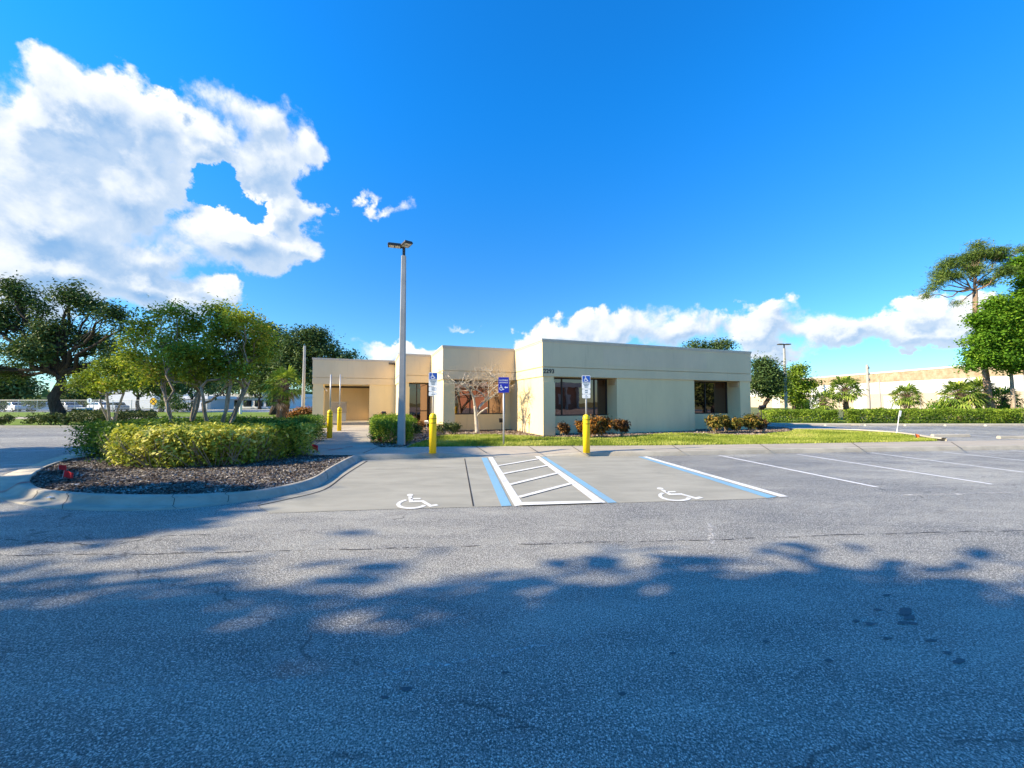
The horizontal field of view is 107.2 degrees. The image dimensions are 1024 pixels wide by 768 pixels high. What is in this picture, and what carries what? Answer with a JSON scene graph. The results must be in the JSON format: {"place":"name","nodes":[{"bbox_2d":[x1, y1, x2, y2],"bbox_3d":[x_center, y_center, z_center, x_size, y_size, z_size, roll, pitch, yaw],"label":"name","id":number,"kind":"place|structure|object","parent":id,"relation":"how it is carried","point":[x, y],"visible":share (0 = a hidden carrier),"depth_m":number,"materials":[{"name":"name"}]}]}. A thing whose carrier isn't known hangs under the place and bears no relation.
{"place":"outdoors","nodes":[
{"label":"outdoors","id":0,"kind":"place"},
{"bbox_2d":[5,419,140,424],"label":"verge","id":1,"kind":"structure","parent":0,"point":[16,421],"depth_m":29.17,"materials":[{"name":"green plant"}]},
{"bbox_2d":[0,413,18,424],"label":"shrub","id":2,"kind":"object","parent":1,"relation":"on","point":[5,419],"visible":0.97,"depth_m":26.71,"materials":[{"name":"green plant"}]},
{"bbox_2d":[20,411,55,424],"bbox_3d":[-34.615,2.497,27.670,1.784,1.032,2.064,0,-3,0],"label":"shrub","id":3,"kind":"object","parent":1,"relation":"on","point":[30,419],"visible":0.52,"depth_m":27.24,"materials":[{"name":"green plant"}]},
{"bbox_2d":[35,412,68,424],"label":"shrub","id":4,"kind":"object","parent":1,"relation":"on","point":[44,417],"visible":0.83,"depth_m":26.86,"materials":[{"name":"green plant"}]},
{"bbox_2d":[45,412,84,424],"bbox_3d":[-32.382,2.405,27.465,1.939,1.145,1.806,0,-3,0],"label":"shrub","id":5,"kind":"object","parent":1,"relation":"on","point":[65,420],"visible":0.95,"depth_m":27.39,"materials":[{"name":"green plant"}]},
{"bbox_2d":[0,270,142,415],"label":"oak","id":6,"kind":"object","parent":1,"relation":"on","point":[42,347],"visible":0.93,"depth_m":33.80,"materials":[{"name":"green plant"}]},
{"bbox_2d":[67,408,110,422],"bbox_3d":[-36.886,2.720,33.049,13.317,1.248,2.838,-2,-3,40],"label":"hedge","id":7,"kind":"object","parent":1,"relation":"on","point":[91,414],"visible":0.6,"depth_m":29.70,"materials":[{"name":"green plant"}]},
{"bbox_2d":[54,351,152,421],"bbox_3d":[-30.163,0.385,28.116,6.336,5.787,3.424,0,-3,0],"label":"crape tree","id":8,"kind":"object","parent":1,"relation":"on","point":[102,384],"visible":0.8,"depth_m":27.68,"materials":[{"name":"green plant"}]},
{"bbox_2d":[112,409,157,422],"bbox_3d":[-34.471,2.855,34.589,3.183,1.130,11.170,2,-4,-43],"label":"hedge","id":9,"kind":"object","parent":1,"relation":"on","point":[130,414],"visible":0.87,"depth_m":31.90,"materials":[{"name":"green plant"}]},
{"bbox_2d":[258,364,309,417],"bbox_3d":[-23.641,0.820,39.394,5.272,5.863,4.873,2,-3,-35],"label":"palm","id":10,"kind":"object","parent":1,"relation":"on","point":[285,374],"visible":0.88,"depth_m":39.03,"materials":[{"name":"green plant"}]},
{"bbox_2d":[301,346,305,408],"bbox_3d":[-18.776,0.085,34.033,0.319,7.100,0.322,0,-3,0],"label":"utility pole","id":11,"kind":"object","parent":1,"relation":"on","point":[303,378],"visible":0.66,"depth_m":33.97,"materials":[{"name":"concrete"}]},
{"bbox_2d":[0,412,275,416],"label":"verge","id":12,"kind":"structure","parent":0,"point":[187,414],"depth_m":49.82,"materials":[{"name":"green plant"}]},
{"bbox_2d":[1,400,210,411],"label":"chain link fence","id":13,"kind":"object","parent":12,"relation":"on","point":[93,405],"visible":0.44,"depth_m":59.91,"materials":[{"name":"grey metal"}]},
{"bbox_2d":[150,393,185,411],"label":"shrub","id":14,"kind":"object","parent":12,"relation":"on","point":[175,399],"visible":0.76,"depth_m":55.56,"materials":[{"name":"green plant"}]},
{"bbox_2d":[170,402,191,411],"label":"shrub","id":15,"kind":"object","parent":12,"relation":"on","point":[185,407],"visible":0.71,"depth_m":59.47,"materials":[{"name":"green plant"}]},
{"bbox_2d":[233,318,311,414],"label":"oak","id":16,"kind":"object","parent":12,"relation":"on","point":[272,411],"visible":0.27,"depth_m":48.27,"materials":[{"name":"green plant"}]},
{"bbox_2d":[263,323,367,391],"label":"oak","id":17,"kind":"object","parent":12,"relation":"on","point":[310,338],"visible":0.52,"depth_m":45.34,"materials":[{"name":"green plant"}]},
{"bbox_2d":[0,409,295,411],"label":"neighbour lot","id":18,"kind":"structure","parent":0,"point":[243,410],"depth_m":73.48,"materials":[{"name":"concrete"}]},
{"bbox_2d":[3,402,28,411],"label":"parked car","id":19,"kind":"object","parent":18,"relation":"on","point":[12,405],"visible":0.51,"depth_m":65.06,"materials":[{"name":"white paint"}]},
{"bbox_2d":[0,374,49,410],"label":"background tree","id":20,"kind":"object","parent":18,"relation":"on","point":[27,390],"visible":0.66,"depth_m":71.69,"materials":[{"name":"green plant"}]},
{"bbox_2d":[21,397,47,409],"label":"shrub","id":21,"kind":"object","parent":18,"relation":"on","point":[33,402],"visible":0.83,"depth_m":63.81,"materials":[{"name":"green plant"}]},
{"bbox_2d":[61,402,82,411],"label":"parked car","id":22,"kind":"object","parent":18,"relation":"on","point":[64,404],"visible":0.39,"depth_m":65.08,"materials":[{"name":"silver paint"}]},
{"bbox_2d":[46,378,111,407],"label":"background tree","id":23,"kind":"object","parent":18,"relation":"on","point":[68,397],"visible":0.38,"depth_m":76.73,"materials":[{"name":"green plant"}]},
{"bbox_2d":[106,402,129,411],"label":"parked car","id":24,"kind":"object","parent":18,"relation":"on","point":[121,408],"visible":0.58,"depth_m":65.08,"materials":[{"name":"silver paint"}]},
{"bbox_2d":[131,361,210,411],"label":"background tree","id":25,"kind":"object","parent":18,"relation":"on","point":[179,388],"visible":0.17,"depth_m":61.43,"materials":[{"name":"green plant"}]},
{"bbox_2d":[171,366,226,410],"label":"background tree","id":26,"kind":"object","parent":18,"relation":"on","point":[191,389],"visible":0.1,"depth_m":70.04,"materials":[{"name":"green plant"}]},
{"bbox_2d":[231,371,266,408],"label":"background tree","id":27,"kind":"object","parent":18,"relation":"on","point":[255,396],"visible":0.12,"depth_m":84.45,"materials":[{"name":"green plant"}]},
{"bbox_2d":[13,417,289,418],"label":"side road","id":28,"kind":"structure","parent":0,"point":[112,418],"depth_m":41.13,"materials":[{"name":"grey asphalt"}]},
{"bbox_2d":[264,389,290,417],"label":"palm","id":29,"kind":"object","parent":28,"relation":"on","point":[278,404],"visible":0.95,"depth_m":37.76,"materials":[{"name":"green plant"}]},
{"bbox_2d":[30,442,351,493],"bbox_3d":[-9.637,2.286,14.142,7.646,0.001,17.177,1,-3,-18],"label":"island mulch","id":30,"kind":"object","parent":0,"point":[233,489],"visible":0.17,"depth_m":8.09,"materials":[{"name":"brown wood"}]},
{"bbox_2d":[105,295,222,420],"bbox_3d":[-11.411,-0.207,12.503,4.882,5.403,2.373,-1,-3,24],"label":"crape tree","id":31,"kind":"object","parent":30,"relation":"on","point":[181,352],"visible":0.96,"depth_m":12.31,"materials":[{"name":"green plant"}]},
{"bbox_2d":[60,412,327,462],"bbox_3d":[-11.236,1.736,14.129,7.879,1.246,9.558,1,-3,-21],"label":"clipped hedge","id":32,"kind":"object","parent":30,"relation":"on","point":[95,439],"visible":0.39,"depth_m":11.72,"materials":[{"name":"green plant"}]},
{"bbox_2d":[99,419,322,467],"bbox_3d":[-8.042,1.584,10.423,5.110,1.207,3.232,1,-3,-29],"label":"shrub row","id":33,"kind":"object","parent":30,"relation":"on","point":[132,445],"visible":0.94,"depth_m":9.44,"materials":[{"name":"green plant"}]},
{"bbox_2d":[170,292,285,422],"bbox_3d":[-9.459,-0.217,12.637,3.874,5.463,2.487,-1,-3,14],"label":"crape tree","id":34,"kind":"object","parent":30,"relation":"on","point":[227,324],"visible":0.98,"depth_m":12.22,"materials":[{"name":"green plant"}]},
{"bbox_2d":[171,396,236,408],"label":"shed","id":35,"kind":"structure","parent":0,"point":[219,403],"depth_m":86.42,"materials":[{"name":"white metal"}]},
{"bbox_2d":[204,393,312,407],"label":"store building","id":36,"kind":"structure","parent":0,"point":[250,402],"depth_m":99.89,"materials":[{"name":"white concrete"}]},
{"bbox_2d":[310,425,377,454],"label":"entrance walk","id":37,"kind":"structure","parent":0,"point":[345,438],"depth_m":15.20,"materials":[{"name":"concrete"}]},
{"bbox_2d":[327,375,332,437],"bbox_3d":[-8.043,0.979,16.703,0.229,2.800,0.229,0,-3,0],"label":"bollard","id":38,"kind":"object","parent":37,"relation":"on","point":[329,421],"visible":0.98,"depth_m":16.59,"materials":[{"name":"metal"}]},
{"bbox_2d":[337,374,341,430],"bbox_3d":[-9.505,1.022,20.842,0.229,3.100,0.229,0,-3,0],"label":"bollard","id":39,"kind":"object","parent":37,"relation":"on","point":[339,417],"visible":1,"depth_m":20.73,"materials":[{"name":"metal"}]},
{"bbox_2d":[370,426,542,447],"bbox_3d":[-4.683,2.776,24.815,8.702,0.001,22.811,1,-3,-21],"label":"planting bed","id":40,"kind":"object","parent":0,"point":[442,434],"visible":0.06,"depth_m":18.59,"materials":[{"name":"brown wood"}]},
{"bbox_2d":[366,412,417,443],"bbox_3d":[-5.601,1.944,17.663,2.385,1.138,7.742,1,-3,-18],"label":"clipped hedge","id":41,"kind":"object","parent":40,"relation":"on","point":[381,425],"visible":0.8,"depth_m":14.80,"materials":[{"name":"green plant"}]},
{"bbox_2d":[388,240,412,444],"bbox_3d":[-4.221,-1.389,14.069,0.984,7.885,0.672,0,-3,-8],"label":"light pole","id":42,"kind":"object","parent":40,"relation":"on","point":[403,245],"visible":1,"depth_m":14.17,"materials":[{"name":"concrete"}]},
{"bbox_2d":[436,420,452,434],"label":"shrub","id":43,"kind":"object","parent":40,"relation":"on","point":[441,428],"visible":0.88,"depth_m":18.17,"materials":[{"name":"green plant"}]},
{"bbox_2d":[435,362,519,432],"bbox_3d":[-1.962,0.586,19.360,4.811,3.947,2.544,0,-3,-6],"label":"bare tree","id":44,"kind":"object","parent":40,"relation":"on","point":[476,410],"visible":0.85,"depth_m":19.45,"materials":[{"name":"beige plant"}]},
{"bbox_2d":[0,425,1023,767],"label":"parking lot","id":45,"kind":"structure","parent":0,"point":[126,615],"depth_m":2.93,"materials":[{"name":"grey asphalt"}]},
{"bbox_2d":[0,425,86,427],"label":"curb","id":46,"kind":"structure","parent":45,"relation":"on","point":[32,426],"depth_m":25.39,"materials":[{"name":"concrete"}]},
{"bbox_2d":[0,428,360,510],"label":"island curb","id":47,"kind":"structure","parent":45,"relation":"on","point":[21,493],"depth_m":6.58,"materials":[{"name":"concrete"}]},
{"bbox_2d":[40,637,573,693],"bbox_3d":[-1.177,1.862,2.456,3.386,0.001,0.220,0,-3,-9],"label":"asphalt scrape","id":48,"kind":"object","parent":45,"relation":"on","point":[247,684],"visible":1,"depth_m":2.38,"materials":[{"name":"black asphalt"}]},
{"bbox_2d":[0,530,1019,555],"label":"paving seam","id":49,"kind":"object","parent":45,"relation":"on","point":[476,545],"visible":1,"depth_m":4.52,"materials":[{"name":"grey asphalt"}]},
{"bbox_2d":[258,456,773,512],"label":"accessible bays","id":50,"kind":"object","parent":45,"relation":"on","point":[389,484],"visible":1,"depth_m":7.96,"materials":[{"name":"concrete"}]},
{"bbox_2d":[396,494,436,508],"bbox_3d":[-1.782,2.047,6.559,0.567,0.001,1.052,2,-4,-41],"label":"bay symbol marking","id":51,"kind":"object","parent":50,"relation":"on","point":[410,500],"visible":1,"depth_m":6.45,"materials":[{"name":"white paint"}]},
{"bbox_2d":[488,456,605,505],"bbox_3d":[0.450,2.162,9.147,1.624,0.014,5.619,0,-3,-8],"label":"aisle marking","id":52,"kind":"object","parent":50,"relation":"on","point":[514,497],"visible":1,"depth_m":7.66,"materials":[{"name":"white paint"}]},
{"bbox_2d":[482,457,775,505],"bbox_3d":[1.948,2.176,9.306,5.057,0.001,5.658,0,-3,-8],"label":"blue bay marking","id":53,"kind":"object","parent":50,"relation":"on","point":[501,494],"visible":1,"depth_m":8.03,"materials":[{"name":"paint"}]},
{"bbox_2d":[657,488,702,500],"bbox_3d":[2.926,2.071,7.077,0.722,0.001,0.956,2,-3,-30],"label":"bay symbol marking","id":54,"kind":"object","parent":50,"relation":"on","point":[662,497],"visible":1,"depth_m":6.93,"materials":[{"name":"white paint"}]},
{"bbox_2d":[312,338,751,435],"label":"office building","id":55,"kind":"structure","parent":45,"relation":"on","point":[646,388],"depth_m":20.65,"materials":[{"name":"beige paint"}]},
{"bbox_2d":[331,402,346,421],"bbox_3d":[-12.856,2.052,28.018,1.100,1.450,0.518,1,-3,-20],"label":"service cabinet","id":56,"kind":"object","parent":55,"relation":"on","point":[335,406],"visible":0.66,"depth_m":27.80,"materials":[{"name":"beige metal"}]},
{"bbox_2d":[409,383,429,425],"bbox_3d":[-6.067,1.337,24.584,1.430,2.779,0.110,1,-3,-20],"label":"window","id":57,"kind":"structure","parent":55,"relation":"in","point":[419,398],"depth_m":24.61,"materials":[{"name":"brown glass"}]},
{"bbox_2d":[454,380,502,414],"bbox_3d":[-1.917,0.763,21.521,3.160,1.918,0.110,1,-3,-20],"label":"window","id":58,"kind":"structure","parent":55,"relation":"in","point":[463,403],"depth_m":21.48,"materials":[{"name":"brown glass"}]},
{"bbox_2d":[554,378,606,415],"bbox_3d":[3.363,0.668,19.476,3.560,1.918,0.110,1,-3,-20],"label":"window","id":59,"kind":"structure","parent":55,"relation":"in","point":[569,401],"depth_m":19.48,"materials":[{"name":"black glass"}]},
{"bbox_2d":[694,381,727,413],"bbox_3d":[11.448,0.804,22.413,3.470,1.918,0.110,1,-3,-20],"label":"window","id":60,"kind":"structure","parent":55,"relation":"in","point":[710,397],"depth_m":22.55,"materials":[{"name":"black glass"}]},
{"bbox_2d":[381,594,964,698],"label":"damp stains","id":61,"kind":"object","parent":45,"relation":"on","point":[905,612],"visible":1,"depth_m":2.79,"materials":[{"name":"black asphalt"}]},
{"bbox_2d":[357,444,1023,459],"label":"front curb","id":62,"kind":"structure","parent":45,"relation":"on","point":[384,456],"depth_m":12.54,"materials":[{"name":"concrete"}]},
{"bbox_2d":[429,372,436,453],"bbox_3d":[-2.474,0.895,11.792,0.245,2.510,0.227,2,-3,-37],"label":"sign bollard","id":63,"kind":"object","parent":62,"relation":"on","point":[432,416],"visible":1,"depth_m":11.72,"materials":[{"name":"metal"}]},
{"bbox_2d":[582,375,589,452],"bbox_3d":[2.392,0.961,12.132,0.245,2.470,0.227,-2,-3,37],"label":"sign bollard","id":64,"kind":"object","parent":62,"relation":"on","point":[586,417],"visible":1,"depth_m":12.06,"materials":[{"name":"metal"}]},
{"bbox_2d":[645,456,784,496],"bbox_3d":[4.599,2.183,9.453,0.175,0.001,5.118,0,-3,-9],"label":"white bay marking","id":65,"kind":"object","parent":45,"relation":"on","point":[755,488],"visible":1,"depth_m":8.44,"materials":[{"name":"paint"}]},
{"bbox_2d":[790,428,946,440],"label":"lawn curb","id":66,"kind":"structure","parent":45,"relation":"on","point":[927,436],"depth_m":20.55,"materials":[{"name":"concrete"}]},
{"bbox_2d":[719,450,1023,486],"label":"stall lines","id":67,"kind":"object","parent":45,"relation":"on","point":[882,467],"visible":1,"depth_m":10.00,"materials":[{"name":"white paint"}]},
{"bbox_2d":[767,423,1023,425],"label":"curb","id":68,"kind":"structure","parent":45,"relation":"on","point":[899,424],"depth_m":27.70,"materials":[{"name":"concrete"}]},
{"bbox_2d":[930,434,970,436],"bbox_3d":[21.819,2.563,18.796,1.800,0.130,0.180,0,-3,0],"label":"wheel stop","id":69,"kind":"object","parent":45,"relation":"on","point":[951,435],"visible":0.94,"depth_m":18.72,"materials":[{"name":"concrete"}]},
{"bbox_2d":[0,0,1023,393],"label":"sky","id":70,"kind":"structure","parent":0,"point":[763,174],"materials":[{"name":"blue"}]},
{"bbox_2d":[85,407,1023,418],"bbox_3d":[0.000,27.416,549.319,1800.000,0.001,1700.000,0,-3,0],"label":"ground","id":71,"kind":"structure","parent":0,"point":[755,410],"depth_m":62.77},
{"bbox_2d":[102,388,195,408],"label":"gable building","id":72,"kind":"structure","parent":71,"relation":"on","point":[128,397],"depth_m":95.93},
{"bbox_2d":[0,388,312,406],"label":"distant woods","id":73,"kind":"object","parent":71,"relation":"on","point":[43,397],"visible":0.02,"depth_m":120.27,"materials":[{"name":"green plant"}]},
{"bbox_2d":[205,375,239,396],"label":"background tree","id":74,"kind":"object","parent":71,"relation":"on","point":[233,388],"visible":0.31,"depth_m":93.98,"materials":[{"name":"green plant"}]},
{"bbox_2d":[682,335,740,349],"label":"oak","id":75,"kind":"object","parent":71,"relation":"on","point":[721,345],"visible":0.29,"depth_m":51.69,"materials":[{"name":"green plant"}]},
{"bbox_2d":[773,360,825,417],"bbox_3d":[29.972,0.634,40.038,6.251,6.319,3.840,0,-3,0],"label":"broadleaf tree","id":76,"kind":"object","parent":71,"relation":"on","point":[803,384],"visible":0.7,"depth_m":39.46,"materials":[{"name":"green plant"}]},
{"bbox_2d":[866,365,870,408],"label":"utility pole","id":77,"kind":"object","parent":71,"relation":"on","point":[868,387],"visible":0.96,"depth_m":63.88,"materials":[{"name":"beige wood"}]},
{"bbox_2d":[750,365,1023,409],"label":"warehouse","id":78,"kind":"structure","parent":71,"relation":"on","point":[927,381],"depth_m":74.66,"materials":[{"name":"paint"}]},
{"bbox_2d":[854,396,866,408],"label":"door","id":79,"kind":"structure","parent":78,"relation":"in","point":[858,404],"depth_m":84.21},
{"bbox_2d":[884,396,899,408],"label":"door","id":80,"kind":"structure","parent":78,"relation":"in","point":[886,404],"depth_m":78.17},
{"bbox_2d":[552,427,784,437],"bbox_3d":[9.348,2.567,20.277,17.389,0.001,6.222,1,-3,-18],"label":"shrub bed","id":81,"kind":"object","parent":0,"point":[681,431],"visible":0.08,"depth_m":19.20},
{"bbox_2d":[555,421,570,436],"bbox_3d":[2.312,2.032,17.037,0.751,0.771,0.760,0,-3,0],"label":"croton","id":82,"kind":"object","parent":81,"relation":"on","point":[564,428],"visible":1,"depth_m":16.85,"materials":[{"name":"brown plant"}]},
{"bbox_2d":[590,414,616,437],"bbox_3d":[3.903,1.851,16.759,1.252,1.105,1.384,1,-3,-27],"label":"croton","id":83,"kind":"object","parent":81,"relation":"on","point":[599,425],"visible":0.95,"depth_m":16.51,"materials":[{"name":"brown plant"}]},
{"bbox_2d":[612,418,630,436],"bbox_3d":[4.965,1.980,17.147,0.862,0.891,1.058,0,-3,0],"label":"croton","id":84,"kind":"object","parent":81,"relation":"on","point":[622,425],"visible":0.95,"depth_m":16.99,"materials":[{"name":"brown plant"}]},
{"bbox_2d":[545,426,789,437],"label":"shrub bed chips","id":85,"kind":"object","parent":81,"relation":"on","point":[772,429],"visible":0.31,"depth_m":19.61,"materials":[{"name":"brown wood"}]},
{"bbox_2d":[704,413,724,432],"bbox_3d":[10.363,2.007,19.307,1.065,1.027,0.931,2,-4,-41],"label":"croton","id":86,"kind":"object","parent":81,"relation":"on","point":[715,423],"visible":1,"depth_m":19.23,"materials":[{"name":"yellow plant"}]},
{"bbox_2d":[727,416,745,432],"bbox_3d":[11.488,2.088,19.325,0.749,0.875,0.866,0,-3,0],"label":"croton","id":87,"kind":"object","parent":81,"relation":"on","point":[736,424],"visible":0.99,"depth_m":19.20,"materials":[{"name":"plant"}]},
{"bbox_2d":[741,413,762,432],"bbox_3d":[12.242,1.983,19.315,0.991,1.081,1.069,-1,-3,26],"label":"croton","id":88,"kind":"object","parent":81,"relation":"on","point":[751,421],"visible":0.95,"depth_m":19.12,"materials":[{"name":"plant"}]},
{"bbox_2d":[407,429,937,447],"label":"lawn","id":89,"kind":"structure","parent":0,"point":[630,440],"depth_m":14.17,"materials":[{"name":"plant"}]},
{"bbox_2d":[498,377,508,444],"bbox_3d":[-0.306,1.100,13.942,0.390,2.700,0.082,0,-3,0],"label":"accessible sign","id":90,"kind":"object","parent":89,"relation":"on","point":[503,385],"visible":0.98,"depth_m":13.95,"materials":[{"name":"metal"}]},
{"bbox_2d":[356,440,1023,454],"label":"sidewalk","id":91,"kind":"structure","parent":0,"point":[506,450],"depth_m":13.18,"materials":[{"name":"concrete"}]},
{"bbox_2d":[768,418,1023,423],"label":"verge","id":92,"kind":"structure","parent":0,"point":[841,420],"depth_m":29.48,"materials":[{"name":"green plant"}]},
{"bbox_2d":[750,351,799,418],"bbox_3d":[22.701,0.284,34.011,5.272,6.755,3.835,-1,-3,16],"label":"oak","id":93,"kind":"object","parent":92,"relation":"on","point":[766,370],"visible":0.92,"depth_m":33.54,"materials":[{"name":"green plant"}]},
{"bbox_2d":[777,344,790,409],"bbox_3d":[25.456,-0.100,35.166,1.140,7.335,0.320,0,-3,0],"label":"light pole","id":94,"kind":"object","parent":92,"relation":"on","point":[785,393],"visible":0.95,"depth_m":35.16,"materials":[{"name":"concrete"}]},
{"bbox_2d":[759,407,840,422],"bbox_3d":[23.064,2.479,30.308,5.918,1.258,2.936,0,-3,9],"label":"clipped hedge","id":95,"kind":"object","parent":92,"relation":"on","point":[768,414],"visible":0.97,"depth_m":29.43,"materials":[{"name":"green plant"}]},
{"bbox_2d":[807,389,842,419],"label":"palm","id":96,"kind":"object","parent":92,"relation":"on","point":[823,403],"visible":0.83,"depth_m":33.56,"materials":[{"name":"green plant"}]},
{"bbox_2d":[826,376,868,419],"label":"palm","id":97,"kind":"object","parent":92,"relation":"on","point":[845,396],"visible":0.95,"depth_m":33.56,"materials":[{"name":"green plant"}]},
{"bbox_2d":[883,382,926,418],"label":"palm","id":98,"kind":"object","parent":92,"relation":"on","point":[905,396],"visible":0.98,"depth_m":33.63,"materials":[{"name":"green plant"}]},
{"bbox_2d":[840,406,1023,422],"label":"clipped hedge","id":99,"kind":"object","parent":92,"relation":"on","point":[1002,415],"visible":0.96,"depth_m":28.56,"materials":[{"name":"green plant"}]},
{"bbox_2d":[933,378,988,420],"bbox_3d":[38.741,1.442,32.727,3.437,3.849,3.347,-1,-3,27],"label":"palm","id":100,"kind":"object","parent":92,"relation":"on","point":[959,401],"visible":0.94,"depth_m":32.37,"materials":[{"name":"green plant"}]},
{"bbox_2d":[912,237,1023,419],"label":"pine","id":101,"kind":"object","parent":92,"relation":"on","point":[977,256],"visible":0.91,"depth_m":33.24,"materials":[{"name":"green plant"}]},
{"bbox_2d":[952,376,1005,419],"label":"palm","id":102,"kind":"object","parent":92,"relation":"on","point":[979,382],"visible":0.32,"depth_m":33.35,"materials":[{"name":"green plant"}]},
{"bbox_2d":[948,290,1023,419],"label":"broadleaf tree","id":103,"kind":"object","parent":92,"relation":"on","point":[995,340],"visible":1,"depth_m":31.28,"materials":[{"name":"green plant"}]},
{"bbox_2d":[994,386,1023,419],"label":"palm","id":104,"kind":"object","parent":92,"relation":"on","point":[1004,403],"visible":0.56,"depth_m":33.45,"materials":[{"name":"green plant"}]},
{"bbox_2d":[997,250,1023,378],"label":"broadleaf tree","id":105,"kind":"object","parent":92,"relation":"on","point":[1018,285],"visible":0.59,"depth_m":32.01,"materials":[{"name":"green plant"}]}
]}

